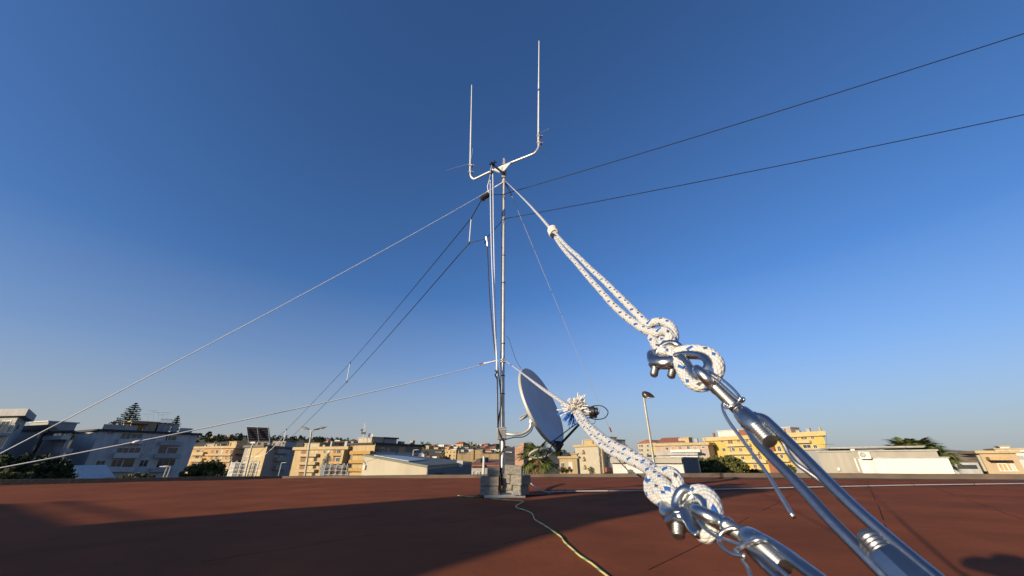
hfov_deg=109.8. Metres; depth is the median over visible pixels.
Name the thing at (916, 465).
white wall building
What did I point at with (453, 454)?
hillside house
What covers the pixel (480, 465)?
red roofed house
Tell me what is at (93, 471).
shed
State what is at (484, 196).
balun
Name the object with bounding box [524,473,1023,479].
parapet
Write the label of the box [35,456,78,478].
dark tree
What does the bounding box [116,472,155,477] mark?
shrub
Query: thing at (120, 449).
window
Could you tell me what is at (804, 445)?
window
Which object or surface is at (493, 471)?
concrete block
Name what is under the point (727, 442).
apartment building
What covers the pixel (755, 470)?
hedge tree
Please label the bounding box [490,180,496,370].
halyard
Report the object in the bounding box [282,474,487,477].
roof kerb
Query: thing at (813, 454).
grey shed
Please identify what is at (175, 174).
sky
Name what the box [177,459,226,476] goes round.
round tree
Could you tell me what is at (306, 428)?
street lamp
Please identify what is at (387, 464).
warehouse
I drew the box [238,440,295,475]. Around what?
apartment building
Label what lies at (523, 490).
concrete block
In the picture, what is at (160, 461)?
window
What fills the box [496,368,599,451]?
satellite dish
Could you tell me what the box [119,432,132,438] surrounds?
window
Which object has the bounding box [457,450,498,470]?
gabled hall
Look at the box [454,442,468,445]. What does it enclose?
hillside house
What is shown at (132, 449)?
window
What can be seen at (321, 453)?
apartment building
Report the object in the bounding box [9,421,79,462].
grey house
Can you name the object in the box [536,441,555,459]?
cable tail
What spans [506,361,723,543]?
guy rope
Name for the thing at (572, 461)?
house
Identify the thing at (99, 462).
window
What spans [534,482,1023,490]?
black cable
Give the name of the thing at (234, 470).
louvre screen
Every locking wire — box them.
[696,519,789,575]
[705,369,861,522]
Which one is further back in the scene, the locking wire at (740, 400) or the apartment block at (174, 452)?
the apartment block at (174, 452)
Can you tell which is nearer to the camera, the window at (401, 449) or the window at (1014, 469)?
the window at (1014, 469)
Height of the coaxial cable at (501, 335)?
6.467 m
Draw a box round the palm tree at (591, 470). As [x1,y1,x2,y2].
[587,467,594,473]
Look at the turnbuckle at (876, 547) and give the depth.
0.16 m
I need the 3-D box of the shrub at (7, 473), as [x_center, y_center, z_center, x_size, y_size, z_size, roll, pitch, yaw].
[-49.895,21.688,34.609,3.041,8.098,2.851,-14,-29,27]
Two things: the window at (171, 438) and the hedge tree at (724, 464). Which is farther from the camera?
the window at (171, 438)
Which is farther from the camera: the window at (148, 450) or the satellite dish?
the window at (148, 450)
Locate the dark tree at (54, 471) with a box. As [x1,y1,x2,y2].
[0,452,70,478]
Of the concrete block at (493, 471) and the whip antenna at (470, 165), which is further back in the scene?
the whip antenna at (470, 165)
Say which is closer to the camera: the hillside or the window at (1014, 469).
the window at (1014, 469)
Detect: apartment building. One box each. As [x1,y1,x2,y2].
[186,441,246,472]
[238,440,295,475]
[289,441,357,475]
[347,437,424,474]
[573,437,627,473]
[652,437,715,458]
[702,427,825,472]
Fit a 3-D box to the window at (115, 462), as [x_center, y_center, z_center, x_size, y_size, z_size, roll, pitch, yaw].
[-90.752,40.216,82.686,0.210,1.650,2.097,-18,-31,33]
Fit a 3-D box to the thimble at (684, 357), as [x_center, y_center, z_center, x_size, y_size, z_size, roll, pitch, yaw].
[0.146,0.064,0.286,0.022,0.034,0.039,9,-27,-18]
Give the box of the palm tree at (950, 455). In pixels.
[929,445,965,467]
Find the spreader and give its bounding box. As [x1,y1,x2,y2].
[468,218,471,244]
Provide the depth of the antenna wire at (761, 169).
6.66 m
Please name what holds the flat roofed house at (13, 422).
on the ground
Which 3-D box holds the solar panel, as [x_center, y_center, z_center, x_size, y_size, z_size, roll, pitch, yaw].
[-19.528,15.581,25.551,3.568,10.918,0.634,-8,-27,17]
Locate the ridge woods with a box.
[70,433,356,444]
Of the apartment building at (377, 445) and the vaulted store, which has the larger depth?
the apartment building at (377, 445)
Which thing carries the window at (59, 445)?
in the balcony house at (55, 443)
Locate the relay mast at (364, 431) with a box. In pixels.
[361,426,365,440]
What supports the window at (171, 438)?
in the apartment block at (174, 452)
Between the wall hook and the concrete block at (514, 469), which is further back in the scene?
the wall hook
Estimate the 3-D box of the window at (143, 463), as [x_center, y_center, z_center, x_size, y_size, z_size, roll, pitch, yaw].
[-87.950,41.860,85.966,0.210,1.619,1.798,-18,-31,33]
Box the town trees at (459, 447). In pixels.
[420,442,574,456]
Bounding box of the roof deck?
[0,478,1023,575]
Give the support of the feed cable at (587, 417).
attached to the satellite dish
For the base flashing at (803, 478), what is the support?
attached to the parapet
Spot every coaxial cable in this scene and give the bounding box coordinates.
[486,244,504,492]
[499,178,502,490]
[505,425,533,439]
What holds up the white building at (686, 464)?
on the ground
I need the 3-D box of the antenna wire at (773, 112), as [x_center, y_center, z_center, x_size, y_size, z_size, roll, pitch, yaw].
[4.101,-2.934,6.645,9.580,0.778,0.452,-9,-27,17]
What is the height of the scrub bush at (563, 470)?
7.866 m
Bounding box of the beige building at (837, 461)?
[816,446,938,472]
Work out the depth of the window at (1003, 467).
49.24 m
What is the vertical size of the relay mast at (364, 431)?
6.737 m
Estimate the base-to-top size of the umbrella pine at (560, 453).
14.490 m
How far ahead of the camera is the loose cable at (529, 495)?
5.75 m
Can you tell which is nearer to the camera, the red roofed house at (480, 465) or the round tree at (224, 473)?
the red roofed house at (480, 465)
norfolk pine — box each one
[108,403,141,424]
[169,416,179,430]
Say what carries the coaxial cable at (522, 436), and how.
attached to the satellite dish
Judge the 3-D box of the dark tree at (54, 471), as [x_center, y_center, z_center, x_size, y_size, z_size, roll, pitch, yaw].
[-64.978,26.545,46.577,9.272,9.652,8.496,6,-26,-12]
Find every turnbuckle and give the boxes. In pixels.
[689,504,825,575]
[692,365,943,575]
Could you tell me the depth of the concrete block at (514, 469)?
5.62 m
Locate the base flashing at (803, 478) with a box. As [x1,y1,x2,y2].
[531,477,1023,480]
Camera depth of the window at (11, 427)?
65.36 m
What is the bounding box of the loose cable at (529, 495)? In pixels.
[478,492,549,495]
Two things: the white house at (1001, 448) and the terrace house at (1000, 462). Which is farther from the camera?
the white house at (1001, 448)
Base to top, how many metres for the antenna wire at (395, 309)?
4.992 m
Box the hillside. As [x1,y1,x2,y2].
[62,436,570,471]
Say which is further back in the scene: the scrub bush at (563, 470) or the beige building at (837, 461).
the scrub bush at (563, 470)
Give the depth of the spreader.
7.97 m
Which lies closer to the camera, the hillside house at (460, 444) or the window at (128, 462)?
the window at (128, 462)
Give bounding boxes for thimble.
[673,350,712,379]
[680,493,706,538]
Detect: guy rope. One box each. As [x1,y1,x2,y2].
[0,185,497,453]
[0,361,494,468]
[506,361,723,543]
[510,186,725,391]
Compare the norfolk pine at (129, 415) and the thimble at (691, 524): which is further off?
the norfolk pine at (129, 415)
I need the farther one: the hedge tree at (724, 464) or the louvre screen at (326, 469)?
the hedge tree at (724, 464)
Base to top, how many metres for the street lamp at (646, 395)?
11.866 m
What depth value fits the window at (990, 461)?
49.64 m
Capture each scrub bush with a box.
[437,452,450,459]
[557,466,572,473]
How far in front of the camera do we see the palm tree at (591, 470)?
39.05 m
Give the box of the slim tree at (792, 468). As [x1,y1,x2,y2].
[787,464,796,472]
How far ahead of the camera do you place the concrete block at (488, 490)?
5.49 m
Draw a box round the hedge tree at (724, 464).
[698,455,749,472]
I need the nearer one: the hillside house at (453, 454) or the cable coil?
the cable coil
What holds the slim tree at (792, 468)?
on the ground
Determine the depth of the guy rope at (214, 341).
4.41 m
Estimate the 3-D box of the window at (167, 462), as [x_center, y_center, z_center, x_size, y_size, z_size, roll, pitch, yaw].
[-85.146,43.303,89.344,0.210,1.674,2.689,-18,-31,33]
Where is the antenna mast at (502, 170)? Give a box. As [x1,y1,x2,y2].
[469,139,539,497]
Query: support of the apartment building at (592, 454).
on the ground
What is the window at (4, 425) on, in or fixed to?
in the flat roofed house at (13, 422)
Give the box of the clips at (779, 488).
[536,484,996,492]
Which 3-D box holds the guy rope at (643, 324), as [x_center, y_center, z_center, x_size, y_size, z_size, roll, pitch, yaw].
[-0.008,-1.205,4.311,0.033,5.798,6.229,1,-26,-3]
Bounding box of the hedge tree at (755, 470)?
[747,468,763,472]
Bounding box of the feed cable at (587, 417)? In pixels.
[550,405,608,442]
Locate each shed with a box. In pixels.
[73,465,114,478]
[790,449,904,472]
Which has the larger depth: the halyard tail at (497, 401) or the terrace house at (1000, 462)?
the terrace house at (1000, 462)
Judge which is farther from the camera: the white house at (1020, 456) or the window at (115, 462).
the window at (115, 462)
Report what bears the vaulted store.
on the ground
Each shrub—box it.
[0,467,32,479]
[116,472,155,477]
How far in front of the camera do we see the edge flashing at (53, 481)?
9.19 m
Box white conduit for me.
[523,474,1023,492]
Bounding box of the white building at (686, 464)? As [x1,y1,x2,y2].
[610,453,704,473]
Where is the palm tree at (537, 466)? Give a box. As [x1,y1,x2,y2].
[516,441,558,473]
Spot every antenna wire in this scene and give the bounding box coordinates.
[254,201,480,456]
[276,244,468,451]
[470,114,1023,242]
[491,33,1023,194]
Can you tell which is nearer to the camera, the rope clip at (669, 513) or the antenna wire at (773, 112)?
the rope clip at (669, 513)
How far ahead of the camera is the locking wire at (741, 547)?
0.17 m
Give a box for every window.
[0,420,12,432]
[0,436,8,448]
[5,424,15,432]
[54,443,65,448]
[95,460,106,464]
[110,459,123,466]
[115,447,129,452]
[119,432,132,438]
[121,458,135,466]
[128,447,141,452]
[131,433,143,438]
[138,460,148,466]
[142,446,153,453]
[154,459,163,467]
[156,446,168,453]
[162,459,175,465]
[164,436,177,440]
[165,447,178,453]
[399,447,405,451]
[803,444,810,447]
[957,465,977,468]
[990,461,1006,462]
[996,463,1011,471]
[1009,464,1019,471]
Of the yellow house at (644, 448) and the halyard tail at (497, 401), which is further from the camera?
the yellow house at (644, 448)
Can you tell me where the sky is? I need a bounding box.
[0,0,1023,452]
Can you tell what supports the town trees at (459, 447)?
on the hillside
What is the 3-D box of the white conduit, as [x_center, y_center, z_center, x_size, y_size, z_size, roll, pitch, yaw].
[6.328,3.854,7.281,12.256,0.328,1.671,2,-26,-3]
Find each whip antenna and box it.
[448,85,485,173]
[536,48,547,154]
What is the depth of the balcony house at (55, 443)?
74.66 m
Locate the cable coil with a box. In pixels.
[528,443,552,457]
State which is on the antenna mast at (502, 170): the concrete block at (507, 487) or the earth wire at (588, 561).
the concrete block at (507, 487)
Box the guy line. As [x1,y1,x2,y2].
[511,195,625,466]
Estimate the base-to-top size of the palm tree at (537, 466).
10.562 m
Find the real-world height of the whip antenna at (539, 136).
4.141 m
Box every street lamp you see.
[299,426,327,475]
[642,391,655,463]
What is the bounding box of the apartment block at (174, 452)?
[63,419,202,477]
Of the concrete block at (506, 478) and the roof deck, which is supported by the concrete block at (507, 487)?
the concrete block at (506, 478)
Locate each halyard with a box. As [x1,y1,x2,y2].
[487,169,497,377]
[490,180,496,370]
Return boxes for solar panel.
[244,426,270,475]
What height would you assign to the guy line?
6.070 m
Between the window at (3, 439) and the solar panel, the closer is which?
the solar panel
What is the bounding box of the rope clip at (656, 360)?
[647,340,682,378]
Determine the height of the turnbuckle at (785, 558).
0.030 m
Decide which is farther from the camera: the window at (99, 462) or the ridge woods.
the ridge woods
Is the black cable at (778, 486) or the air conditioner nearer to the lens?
the black cable at (778, 486)
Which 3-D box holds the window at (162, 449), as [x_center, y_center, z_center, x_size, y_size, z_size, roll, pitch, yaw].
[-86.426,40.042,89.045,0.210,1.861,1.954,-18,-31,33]
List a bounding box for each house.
[0,408,36,454]
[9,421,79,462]
[36,430,76,461]
[445,450,456,459]
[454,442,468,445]
[471,456,505,473]
[514,443,528,471]
[558,453,580,473]
[636,440,658,456]
[954,450,1023,473]
[983,446,1023,450]
[1016,450,1023,467]
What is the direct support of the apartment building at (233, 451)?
on the ground
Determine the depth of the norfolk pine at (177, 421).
110.70 m
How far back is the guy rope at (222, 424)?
4.04 m
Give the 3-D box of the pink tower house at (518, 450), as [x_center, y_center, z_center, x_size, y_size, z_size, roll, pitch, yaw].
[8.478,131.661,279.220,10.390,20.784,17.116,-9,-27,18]
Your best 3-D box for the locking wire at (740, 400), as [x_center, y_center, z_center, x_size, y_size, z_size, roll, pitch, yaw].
[0.145,0.083,0.211,0.027,0.090,0.087,0,-25,0]
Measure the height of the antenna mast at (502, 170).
7.078 m
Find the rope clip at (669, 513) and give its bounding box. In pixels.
[659,484,698,539]
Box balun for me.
[480,191,489,201]
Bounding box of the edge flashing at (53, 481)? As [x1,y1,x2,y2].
[0,476,281,484]
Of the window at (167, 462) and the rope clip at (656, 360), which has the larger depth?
the window at (167, 462)
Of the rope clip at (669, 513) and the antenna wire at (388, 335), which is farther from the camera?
the antenna wire at (388, 335)
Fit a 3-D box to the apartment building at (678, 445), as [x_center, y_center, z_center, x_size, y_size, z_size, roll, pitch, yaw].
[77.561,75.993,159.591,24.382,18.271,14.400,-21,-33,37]
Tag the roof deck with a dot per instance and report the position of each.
(349, 527)
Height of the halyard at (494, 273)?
5.086 m
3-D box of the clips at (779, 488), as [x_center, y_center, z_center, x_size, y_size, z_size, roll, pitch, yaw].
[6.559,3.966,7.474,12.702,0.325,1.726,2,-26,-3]
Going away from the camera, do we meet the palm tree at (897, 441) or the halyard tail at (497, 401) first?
the halyard tail at (497, 401)
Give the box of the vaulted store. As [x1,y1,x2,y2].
[944,449,982,473]
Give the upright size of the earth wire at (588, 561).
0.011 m
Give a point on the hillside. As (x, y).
(510, 458)
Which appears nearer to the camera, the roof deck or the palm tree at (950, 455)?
the roof deck
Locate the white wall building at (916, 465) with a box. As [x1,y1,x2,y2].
[854,457,955,473]
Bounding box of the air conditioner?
[858,452,871,458]
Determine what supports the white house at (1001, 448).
on the ground
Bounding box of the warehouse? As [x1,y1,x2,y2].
[361,454,471,474]
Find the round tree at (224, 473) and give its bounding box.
[215,469,236,475]
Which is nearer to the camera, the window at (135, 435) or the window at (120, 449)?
the window at (120, 449)
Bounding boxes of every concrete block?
[480,476,498,485]
[480,486,497,494]
[487,467,499,475]
[502,473,511,482]
[503,483,512,492]
[505,465,522,474]
[510,475,530,485]
[513,485,528,494]
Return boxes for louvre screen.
[227,460,259,475]
[320,463,347,475]
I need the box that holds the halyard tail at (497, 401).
[495,370,498,427]
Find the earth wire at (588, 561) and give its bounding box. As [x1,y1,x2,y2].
[457,495,608,575]
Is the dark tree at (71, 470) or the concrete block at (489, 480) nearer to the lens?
the concrete block at (489, 480)
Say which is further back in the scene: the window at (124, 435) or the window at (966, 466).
the window at (124, 435)
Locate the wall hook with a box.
[608,455,636,475]
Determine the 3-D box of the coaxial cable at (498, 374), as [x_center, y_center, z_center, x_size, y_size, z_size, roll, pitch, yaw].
[-0.322,1.124,6.521,0.435,4.521,0.100,4,-26,-8]
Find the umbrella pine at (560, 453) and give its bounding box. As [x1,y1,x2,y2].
[555,450,562,473]
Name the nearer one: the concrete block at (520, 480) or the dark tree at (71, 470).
the concrete block at (520, 480)
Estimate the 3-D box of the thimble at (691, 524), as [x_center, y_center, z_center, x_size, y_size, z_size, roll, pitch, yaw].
[0.114,0.140,0.226,0.023,0.025,0.038,0,-25,0]
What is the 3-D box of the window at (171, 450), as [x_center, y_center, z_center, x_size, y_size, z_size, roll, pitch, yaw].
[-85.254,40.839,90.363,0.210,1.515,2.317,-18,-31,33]
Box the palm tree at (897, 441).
[883,436,961,473]

